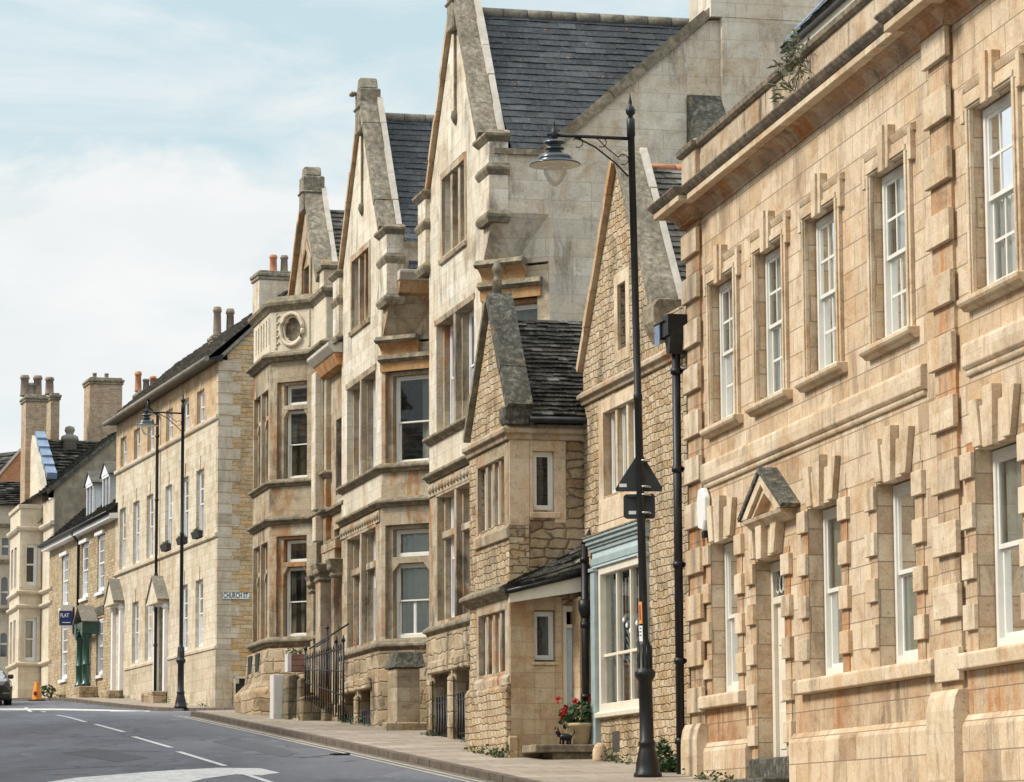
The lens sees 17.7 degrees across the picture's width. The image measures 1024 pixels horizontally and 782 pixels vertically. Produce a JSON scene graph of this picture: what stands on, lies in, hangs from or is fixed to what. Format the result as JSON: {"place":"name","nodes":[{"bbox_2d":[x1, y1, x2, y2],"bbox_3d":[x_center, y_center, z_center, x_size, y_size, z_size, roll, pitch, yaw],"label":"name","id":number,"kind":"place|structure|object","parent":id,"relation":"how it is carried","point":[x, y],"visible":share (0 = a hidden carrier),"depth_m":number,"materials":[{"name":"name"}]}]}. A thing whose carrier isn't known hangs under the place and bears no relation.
{"place":"outdoors","nodes":[
{"label":"outdoors","id":0,"kind":"place"},
{"bbox_2d":[74,698,212,707],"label":"pavement","id":1,"kind":"structure","parent":0,"point":[127,701],"depth_m":115.82,"materials":[{"name":"stone"}]},
{"bbox_2d":[0,449,20,675],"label":"arched window house","id":2,"kind":"structure","parent":1,"relation":"on","point":[10,466],"depth_m":150.57,"materials":[{"name":"beige stone"}]},
{"bbox_2d":[41,684,55,697],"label":"weed","id":3,"kind":"object","parent":1,"relation":"on","point":[43,689],"visible":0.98,"depth_m":133.53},
{"bbox_2d":[5,373,124,697],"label":"cream bay house","id":4,"kind":"structure","parent":1,"relation":"on","point":[54,468],"depth_m":143.18,"materials":[{"name":"stone"}]},
{"bbox_2d":[25,618,35,660],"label":"window","id":5,"kind":"structure","parent":4,"relation":"in","point":[30,646],"depth_m":142.48,"materials":[{"name":"white paint"}]},
{"bbox_2d":[26,544,36,584],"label":"window","id":6,"kind":"structure","parent":4,"relation":"in","point":[34,565],"depth_m":142.86,"materials":[{"name":"white paint"}]},
{"bbox_2d":[38,461,117,697],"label":"rubble house","id":7,"kind":"structure","parent":1,"relation":"on","point":[80,546],"depth_m":130.90,"materials":[{"name":"beige stone"}]},
{"bbox_2d":[62,628,67,678],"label":"window","id":8,"kind":"structure","parent":7,"relation":"in","point":[64,632],"depth_m":136.69,"materials":[{"name":"white paint"}]},
{"bbox_2d":[63,555,67,604],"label":"window","id":9,"kind":"structure","parent":7,"relation":"in","point":[65,559],"depth_m":137.05,"materials":[{"name":"white paint"}]},
{"bbox_2d":[59,605,72,632],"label":"letting board","id":10,"kind":"object","parent":7,"relation":"attached to","point":[65,616],"visible":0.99,"depth_m":134.00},
{"bbox_2d":[83,543,87,597],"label":"window","id":11,"kind":"structure","parent":7,"relation":"in","point":[85,547],"depth_m":132.55,"materials":[{"name":"white paint"}]},
{"bbox_2d":[83,471,102,515],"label":"dormer window","id":12,"kind":"structure","parent":7,"relation":"in","point":[93,485],"depth_m":132.67,"materials":[{"name":"white paint"}]},
{"bbox_2d":[98,618,102,674],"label":"window","id":13,"kind":"structure","parent":7,"relation":"in","point":[100,636],"depth_m":128.72,"materials":[{"name":"white paint"}]},
{"bbox_2d":[98,534,104,591],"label":"window","id":14,"kind":"structure","parent":7,"relation":"in","point":[102,538],"depth_m":129.16,"materials":[{"name":"white paint"}]},
{"bbox_2d":[99,461,115,512],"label":"dormer window","id":15,"kind":"structure","parent":7,"relation":"in","point":[108,477],"depth_m":129.38,"materials":[{"name":"white paint"}]},
{"bbox_2d":[100,255,290,706],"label":"terrace house","id":16,"kind":"structure","parent":1,"relation":"on","point":[211,380],"depth_m":112.81,"materials":[{"name":"stone"}]},
{"bbox_2d":[122,509,125,568],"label":"window","id":17,"kind":"structure","parent":16,"relation":"in","point":[124,511],"depth_m":124.91,"materials":[{"name":"white paint"}]},
{"bbox_2d":[135,603,137,662],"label":"window","id":18,"kind":"structure","parent":16,"relation":"in","point":[136,608],"depth_m":121.87,"materials":[{"name":"white paint"}]},
{"bbox_2d":[136,502,138,562],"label":"window","id":19,"kind":"structure","parent":16,"relation":"in","point":[137,506],"depth_m":122.37,"materials":[{"name":"white paint"}]},
{"bbox_2d":[137,430,139,457],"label":"window","id":20,"kind":"structure","parent":16,"relation":"in","point":[138,432],"depth_m":122.84,"materials":[{"name":"white paint"}]},
{"bbox_2d":[148,606,150,659],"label":"window","id":21,"kind":"structure","parent":16,"relation":"in","point":[149,607],"depth_m":119.54,"materials":[{"name":"white paint"}]},
{"bbox_2d":[150,495,152,557],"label":"window","id":22,"kind":"structure","parent":16,"relation":"in","point":[151,497],"depth_m":119.89,"materials":[{"name":"white paint"}]},
{"bbox_2d":[151,427,153,449],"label":"window","id":23,"kind":"structure","parent":16,"relation":"in","point":[152,431],"depth_m":120.36,"materials":[{"name":"white paint"}]},
{"bbox_2d":[160,540,170,551],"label":"window box","id":24,"kind":"object","parent":16,"relation":"attached to","point":[165,546],"visible":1,"depth_m":115.73,"materials":[{"name":"green plant"}]},
{"bbox_2d":[168,486,171,548],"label":"window","id":25,"kind":"structure","parent":16,"relation":"in","point":[170,488],"depth_m":116.69,"materials":[{"name":"white paint"}]},
{"bbox_2d":[169,410,172,439],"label":"window","id":26,"kind":"structure","parent":16,"relation":"in","point":[171,424],"depth_m":117.14,"materials":[{"name":"white paint"}]},
{"bbox_2d":[176,534,186,544],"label":"window box","id":27,"kind":"object","parent":16,"relation":"attached to","point":[178,540],"visible":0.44,"depth_m":113.33,"materials":[{"name":"plastic"}]},
{"bbox_2d":[184,585,187,650],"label":"window","id":28,"kind":"structure","parent":16,"relation":"in","point":[186,587],"depth_m":113.57,"materials":[{"name":"white paint"}]},
{"bbox_2d":[184,478,188,542],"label":"window","id":29,"kind":"structure","parent":16,"relation":"in","point":[186,480],"depth_m":114.04,"materials":[{"name":"white paint"}]},
{"bbox_2d":[186,400,188,430],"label":"window","id":30,"kind":"structure","parent":16,"relation":"in","point":[187,402],"depth_m":114.51,"materials":[{"name":"white paint"}]},
{"bbox_2d":[191,527,202,538],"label":"window box","id":31,"kind":"object","parent":16,"relation":"attached to","point":[196,533],"visible":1,"depth_m":110.79,"materials":[{"name":"plastic"}]},
{"bbox_2d":[199,580,202,646],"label":"window","id":32,"kind":"structure","parent":16,"relation":"in","point":[200,582],"depth_m":111.18,"materials":[{"name":"white paint"}]},
{"bbox_2d":[200,470,203,529],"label":"window","id":33,"kind":"structure","parent":16,"relation":"in","point":[202,472],"depth_m":111.71,"materials":[{"name":"white paint"}]},
{"bbox_2d":[201,391,203,421],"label":"window","id":34,"kind":"structure","parent":16,"relation":"in","point":[202,393],"depth_m":112.13,"materials":[{"name":"white paint"}]},
{"bbox_2d":[222,592,249,599],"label":"street sign","id":35,"kind":"object","parent":16,"relation":"attached to","point":[237,595],"visible":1,"depth_m":108.21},
{"bbox_2d":[0,701,477,781],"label":"road","id":36,"kind":"structure","parent":0,"point":[32,745],"depth_m":61.84,"materials":[{"name":"asphalt"}]},
{"bbox_2d":[0,667,13,704],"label":"parked car","id":37,"kind":"object","parent":36,"relation":"on","point":[6,688],"visible":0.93,"depth_m":117.65,"materials":[{"name":"black paint"}]},
{"bbox_2d":[28,682,45,700],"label":"traffic cone","id":38,"kind":"object","parent":36,"relation":"on","point":[36,695],"visible":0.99,"depth_m":127.49,"materials":[{"name":"orange plastic"}]},
{"bbox_2d":[0,708,148,711],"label":"give way marking","id":39,"kind":"object","parent":36,"relation":"on","point":[64,709],"visible":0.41,"depth_m":110.92,"materials":[{"name":"white paint"}]},
{"bbox_2d":[64,748,146,761],"bbox_3d":[-7.512,6.644,60.000,1.028,0.392,6.203,2,-8,-19],"label":"road patch","id":40,"kind":"object","parent":36,"relation":"on","point":[102,754],"visible":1,"depth_m":59.65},
{"bbox_2d":[12,698,233,710],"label":"kerb","id":41,"kind":"structure","parent":36,"relation":"on","point":[122,705],"depth_m":112.94,"materials":[{"name":"stone"}]},
{"bbox_2d":[135,394,186,708],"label":"street lamp","id":42,"kind":"object","parent":41,"relation":"on","point":[180,701],"visible":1,"depth_m":106.73,"materials":[{"name":"black metal"}]},
{"bbox_2d":[132,736,170,747],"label":"line dash","id":43,"kind":"object","parent":36,"relation":"on","point":[151,741],"visible":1,"depth_m":66.21,"materials":[{"name":"white paint"}]},
{"bbox_2d":[51,768,278,781],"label":"road arrow marking","id":44,"kind":"object","parent":36,"relation":"on","point":[188,775],"visible":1,"depth_m":51.90,"materials":[{"name":"white paint"}]},
{"bbox_2d":[175,751,227,765],"bbox_3d":[-5.522,6.505,58.178,0.120,0.379,6.111,1,-8,-13],"label":"line dash","id":45,"kind":"object","parent":36,"relation":"on","point":[204,759],"visible":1,"depth_m":58.05,"materials":[{"name":"white paint"}]},
{"bbox_2d":[214,738,296,756],"bbox_3d":[-5.006,6.858,63.278,0.745,0.594,9.531,1,-8,-13],"label":"road patch","id":46,"kind":"object","parent":36,"relation":"on","point":[244,744],"visible":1,"depth_m":62.94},
{"bbox_2d":[243,773,272,781],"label":"line dash","id":47,"kind":"object","parent":36,"relation":"on","point":[255,777],"visible":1,"depth_m":51.08,"materials":[{"name":"white paint"}]},
{"bbox_2d":[178,716,470,781],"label":"road edge line","id":48,"kind":"object","parent":36,"relation":"on","point":[338,751],"visible":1,"depth_m":60.34,"materials":[{"name":"yellow paint"}]},
{"bbox_2d":[180,715,482,781],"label":"road edge line","id":49,"kind":"object","parent":36,"relation":"on","point":[347,751],"visible":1,"depth_m":59.87,"materials":[{"name":"yellow paint"}]},
{"bbox_2d":[188,716,493,781],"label":"gutter dirt","id":50,"kind":"structure","parent":36,"relation":"on","point":[438,770],"depth_m":59.91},
{"bbox_2d":[191,710,541,781],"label":"kerb","id":51,"kind":"structure","parent":36,"relation":"on","point":[451,767],"depth_m":58.90,"materials":[{"name":"stone"}]},
{"bbox_2d":[0,0,688,498],"label":"sky","id":52,"kind":"structure","parent":0,"point":[154,154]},
{"bbox_2d":[197,710,719,781],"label":"pavement","id":53,"kind":"structure","parent":0,"point":[415,742],"depth_m":55.66,"materials":[{"name":"stone"}]},
{"bbox_2d":[270,675,284,718],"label":"utility cabinet","id":54,"kind":"object","parent":53,"relation":"on","point":[276,684],"visible":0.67,"depth_m":77.37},
{"bbox_2d":[234,167,343,720],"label":"bay house","id":55,"kind":"structure","parent":53,"relation":"on","point":[294,370],"depth_m":80.82,"materials":[{"name":"stone"}]},
{"bbox_2d":[287,567,305,635],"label":"window","id":56,"kind":"structure","parent":55,"relation":"in","point":[289,603],"depth_m":80.63,"materials":[{"name":"white paint"}]},
{"bbox_2d":[287,540,306,561],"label":"window","id":57,"kind":"structure","parent":55,"relation":"in","point":[289,543],"depth_m":80.77,"materials":[{"name":"white paint"}]},
{"bbox_2d":[288,385,306,404],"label":"window","id":58,"kind":"structure","parent":55,"relation":"in","point":[290,388],"depth_m":81.26,"materials":[{"name":"white paint"}]},
{"bbox_2d":[288,410,306,478],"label":"window","id":59,"kind":"structure","parent":55,"relation":"in","point":[290,444],"depth_m":81.14,"materials":[{"name":"white paint"}]},
{"bbox_2d":[282,674,344,721],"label":"area wall","id":60,"kind":"structure","parent":53,"relation":"on","point":[295,703],"depth_m":76.28,"materials":[{"name":"stone"}]},
{"bbox_2d":[285,647,304,671],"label":"planter","id":61,"kind":"object","parent":60,"relation":"on","point":[294,662],"visible":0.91,"depth_m":77.09,"materials":[{"name":"brown wood"}]},
{"bbox_2d":[304,623,348,721],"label":"iron railing","id":62,"kind":"object","parent":53,"relation":"on","point":[327,670],"visible":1,"depth_m":71.24,"materials":[{"name":"metal"}]},
{"bbox_2d":[328,78,433,726],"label":"gabled house","id":63,"kind":"structure","parent":53,"relation":"on","point":[379,304],"depth_m":73.31,"materials":[{"name":"stone"}]},
{"bbox_2d":[359,390,359,474],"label":"window","id":64,"kind":"structure","parent":63,"relation":"in","point":[359,390],"depth_m":76.06,"materials":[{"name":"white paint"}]},
{"bbox_2d":[359,540,359,644],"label":"window","id":65,"kind":"structure","parent":63,"relation":"in","point":[359,540],"depth_m":75.54,"materials":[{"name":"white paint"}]},
{"bbox_2d":[374,379,375,466],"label":"window","id":66,"kind":"structure","parent":63,"relation":"in","point":[374,379],"depth_m":74.33,"materials":[{"name":"white paint"}]},
{"bbox_2d":[374,533,375,639],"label":"window","id":67,"kind":"structure","parent":63,"relation":"in","point":[374,533],"depth_m":73.81,"materials":[{"name":"white paint"}]},
{"bbox_2d":[397,374,428,461],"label":"window","id":68,"kind":"structure","parent":63,"relation":"in","point":[425,378],"depth_m":72.05,"materials":[{"name":"white paint"}]},
{"bbox_2d":[397,528,428,556],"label":"window","id":69,"kind":"structure","parent":63,"relation":"in","point":[415,541],"depth_m":71.66,"materials":[{"name":"white paint"}]},
{"bbox_2d":[397,563,428,637],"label":"window","id":70,"kind":"structure","parent":63,"relation":"in","point":[415,600],"depth_m":71.52,"materials":[{"name":"white paint"}]},
{"bbox_2d":[54,693,733,781],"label":"wall foot weeds","id":71,"kind":"object","parent":53,"relation":"on","point":[494,752],"depth_m":55.26,"materials":[{"name":"plant"}]},
{"bbox_2d":[382,652,425,730],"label":"gate pillar","id":72,"kind":"structure","parent":53,"relation":"on","point":[403,668],"depth_m":69.14,"materials":[{"name":"stone"}]},
{"bbox_2d":[459,260,594,758],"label":"cottage","id":73,"kind":"structure","parent":53,"relation":"on","point":[526,601],"depth_m":55.97,"materials":[{"name":"stone"}]},
{"bbox_2d":[485,469,485,529],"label":"window","id":74,"kind":"structure","parent":73,"relation":"in","point":[485,469],"depth_m":57.96,"materials":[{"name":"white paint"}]},
{"bbox_2d":[485,617,486,674],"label":"window","id":75,"kind":"structure","parent":73,"relation":"in","point":[485,617],"depth_m":57.64,"materials":[{"name":"white paint"}]},
{"bbox_2d":[491,466,492,526],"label":"window","id":76,"kind":"structure","parent":73,"relation":"in","point":[491,466],"depth_m":57.48,"materials":[{"name":"white paint"}]},
{"bbox_2d":[492,615,492,673],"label":"window","id":77,"kind":"structure","parent":73,"relation":"in","point":[492,615],"depth_m":57.13,"materials":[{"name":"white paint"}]},
{"bbox_2d":[498,463,498,524],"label":"window","id":78,"kind":"structure","parent":73,"relation":"in","point":[498,463],"depth_m":56.97,"materials":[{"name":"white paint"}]},
{"bbox_2d":[499,614,499,671],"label":"window","id":79,"kind":"structure","parent":73,"relation":"in","point":[499,614],"depth_m":56.62,"materials":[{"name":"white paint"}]},
{"bbox_2d":[533,452,552,509],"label":"window","id":80,"kind":"structure","parent":73,"relation":"in","point":[549,455],"depth_m":56.03,"materials":[{"name":"white paint"}]},
{"bbox_2d":[534,612,553,659],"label":"window","id":81,"kind":"structure","parent":73,"relation":"in","point":[547,617],"depth_m":55.74,"materials":[{"name":"white paint"}]},
{"bbox_2d":[555,727,574,743],"bbox_3d":[0.878,5.725,54.607,0.348,0.310,0.120,0,-8,0],"label":"cat ornament","id":82,"kind":"object","parent":73,"relation":"on","point":[564,737],"visible":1,"depth_m":54.58,"materials":[{"name":"black metal"}]},
{"bbox_2d":[555,696,591,743],"bbox_3d":[1.074,5.495,54.818,0.711,0.820,0.560,0,-8,0],"label":"flower pot","id":83,"kind":"object","parent":73,"relation":"on","point":[582,730],"visible":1,"depth_m":54.67,"materials":[{"name":"beige ceramic"}]},
{"bbox_2d":[529,94,661,777],"bbox_3d":[1.224,0.568,48.859,1.758,10.340,0.796,-1,-8,0],"label":"street lamp","id":84,"kind":"object","parent":53,"relation":"on","point":[554,157],"visible":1,"depth_m":49.01,"materials":[{"name":"black metal"}]},
{"bbox_2d":[616,456,661,491],"bbox_3d":[1.894,1.195,48.992,0.698,0.601,0.202,0,-8,0],"label":"traffic sign","id":85,"kind":"object","parent":84,"relation":"attached to","point":[627,482],"visible":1,"depth_m":49.05,"materials":[{"name":"metal"}]},
{"bbox_2d":[623,493,654,518],"bbox_3d":[1.899,1.709,48.923,0.475,0.380,0.198,0,-8,0],"label":"traffic sign","id":86,"kind":"object","parent":84,"relation":"attached to","point":[629,506],"visible":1,"depth_m":49.00,"materials":[{"name":"metal"}]},
{"bbox_2d":[592,743,607,760],"bbox_3d":[1.440,5.928,53.737,0.250,0.350,0.250,0,-8,0],"label":"guard stone","id":87,"kind":"object","parent":53,"relation":"on","point":[599,749],"visible":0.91,"depth_m":53.64,"materials":[{"name":"stone"}]},
{"bbox_2d":[412,0,826,739],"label":"gabled house","id":88,"kind":"structure","parent":53,"relation":"on","point":[512,84],"depth_m":63.60,"materials":[{"name":"stone"}]},
{"bbox_2d":[450,325,453,423],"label":"window","id":89,"kind":"structure","parent":88,"relation":"in","point":[451,327],"depth_m":66.40,"materials":[{"name":"white paint"}]},
{"bbox_2d":[451,497,454,617],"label":"window","id":90,"kind":"structure","parent":88,"relation":"in","point":[452,499],"depth_m":65.87,"materials":[{"name":"white paint"}]},
{"bbox_2d":[469,310,473,393],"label":"window","id":91,"kind":"structure","parent":88,"relation":"in","point":[471,315],"depth_m":64.72,"materials":[{"name":"white paint"}]},
{"bbox_2d":[515,304,536,319],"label":"window","id":92,"kind":"structure","parent":88,"relation":"in","point":[529,312],"depth_m":62.44,"materials":[{"name":"white paint"}]},
{"bbox_2d":[576,147,691,773],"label":"shop house","id":93,"kind":"structure","parent":53,"relation":"on","point":[604,365],"depth_m":53.32,"materials":[{"name":"stone"}]},
{"bbox_2d":[611,413,615,493],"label":"window","id":94,"kind":"structure","parent":93,"relation":"in","point":[612,415],"depth_m":54.66,"materials":[{"name":"white paint"}]},
{"bbox_2d":[594,557,639,717],"bbox_3d":[1.919,4.017,53.339,0.476,2.494,2.890,1,-8,-13],"label":"shop window","id":95,"kind":"structure","parent":93,"relation":"in","point":[607,708],"depth_m":53.79,"materials":[{"name":"beige paint"}]},
{"bbox_2d":[622,408,626,475],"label":"window","id":96,"kind":"structure","parent":93,"relation":"in","point":[624,409],"depth_m":54.00,"materials":[{"name":"white paint"}]},
{"bbox_2d":[654,320,664,346],"bbox_3d":[2.417,-0.872,50.305,0.380,0.345,0.520,1,-8,-13],"label":"floodlight","id":97,"kind":"object","parent":93,"relation":"attached to","point":[658,339],"visible":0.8,"depth_m":50.27,"materials":[{"name":"black metal"}]},
{"bbox_2d":[655,737,676,771],"bbox_3d":[2.368,5.578,49.817,0.794,0.665,0.579,0,-8,0],"label":"weed","id":98,"kind":"object","parent":53,"relation":"on","point":[668,761],"visible":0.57,"depth_m":49.75,"materials":[{"name":"green plant"}]},
{"bbox_2d":[646,0,1023,781],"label":"town house","id":99,"kind":"structure","parent":53,"relation":"on","point":[848,216],"depth_m":40.64,"materials":[{"name":"beige stone"}]},
{"bbox_2d":[697,488,709,537],"bbox_3d":[2.833,1.810,48.565,0.100,0.740,0.460,1,-8,-10],"label":"alarm box","id":100,"kind":"object","parent":99,"relation":"attached to","point":[703,499],"visible":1,"depth_m":48.42,"materials":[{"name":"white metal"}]},
{"bbox_2d":[719,279,733,419],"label":"window","id":101,"kind":"structure","parent":99,"relation":"in","point":[726,356],"depth_m":48.30,"materials":[{"name":"white paint"}]},
{"bbox_2d":[724,542,738,691],"bbox_3d":[3.317,3.252,47.483,0.100,2.180,1.510,1,-8,-10],"label":"window","id":102,"kind":"structure","parent":99,"relation":"in","point":[732,684],"depth_m":48.05,"materials":[{"name":"white paint"}]},
{"bbox_2d":[765,247,782,396],"bbox_3d":[3.763,-0.941,45.171,0.181,2.080,1.390,1,-8,-10],"label":"window","id":103,"kind":"structure","parent":99,"relation":"in","point":[771,325],"depth_m":45.69,"materials":[{"name":"white paint"}]},
{"bbox_2d":[770,560,786,756],"bbox_3d":[3.801,3.646,44.874,0.120,2.708,1.510,1,-8,-10],"label":"door","id":104,"kind":"structure","parent":99,"relation":"in","point":[777,623],"depth_m":45.42,"materials":[{"name":"beige paint"}]},
{"bbox_2d":[763,29,811,103],"bbox_3d":[3.706,-4.345,43.961,0.439,0.849,2.122,0,-8,-4],"label":"buddleia bush","id":105,"kind":"object","parent":99,"relation":"on","point":[792,49],"visible":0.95,"depth_m":43.84,"materials":[{"name":"green plant"}]},
{"bbox_2d":[816,211,835,369],"bbox_3d":[4.195,-1.284,42.589,0.100,2.080,1.390,1,-8,-10],"label":"window","id":106,"kind":"structure","parent":99,"relation":"in","point":[826,311],"depth_m":43.04,"materials":[{"name":"white paint"}]},
{"bbox_2d":[823,506,842,675],"bbox_3d":[4.302,2.557,42.271,0.161,2.180,1.510,1,-8,-10],"label":"window","id":107,"kind":"structure","parent":99,"relation":"in","point":[831,527],"depth_m":42.84,"materials":[{"name":"white paint"}]},
{"bbox_2d":[882,165,906,336],"bbox_3d":[4.774,-1.676,39.651,0.181,2.080,1.390,1,-8,-10],"label":"window","id":108,"kind":"structure","parent":99,"relation":"in","point":[895,308],"depth_m":40.11,"materials":[{"name":"white paint"}]},
{"bbox_2d":[893,480,917,663],"bbox_3d":[4.865,2.147,39.199,0.161,2.180,1.510,1,-8,-10],"label":"window","id":109,"kind":"structure","parent":99,"relation":"in","point":[903,503],"depth_m":39.72,"materials":[{"name":"white paint"}]},
{"bbox_2d":[983,92,1014,285],"bbox_3d":[5.471,-2.183,35.847,0.181,2.080,1.390,1,-8,-10],"label":"window","id":110,"kind":"structure","parent":99,"relation":"in","point":[997,121],"depth_m":36.27,"materials":[{"name":"white paint"}]},
{"bbox_2d":[992,443,1023,646],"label":"window","id":111,"kind":"structure","parent":99,"relation":"in","point":[1008,524],"depth_m":36.02,"materials":[{"name":"white paint"}]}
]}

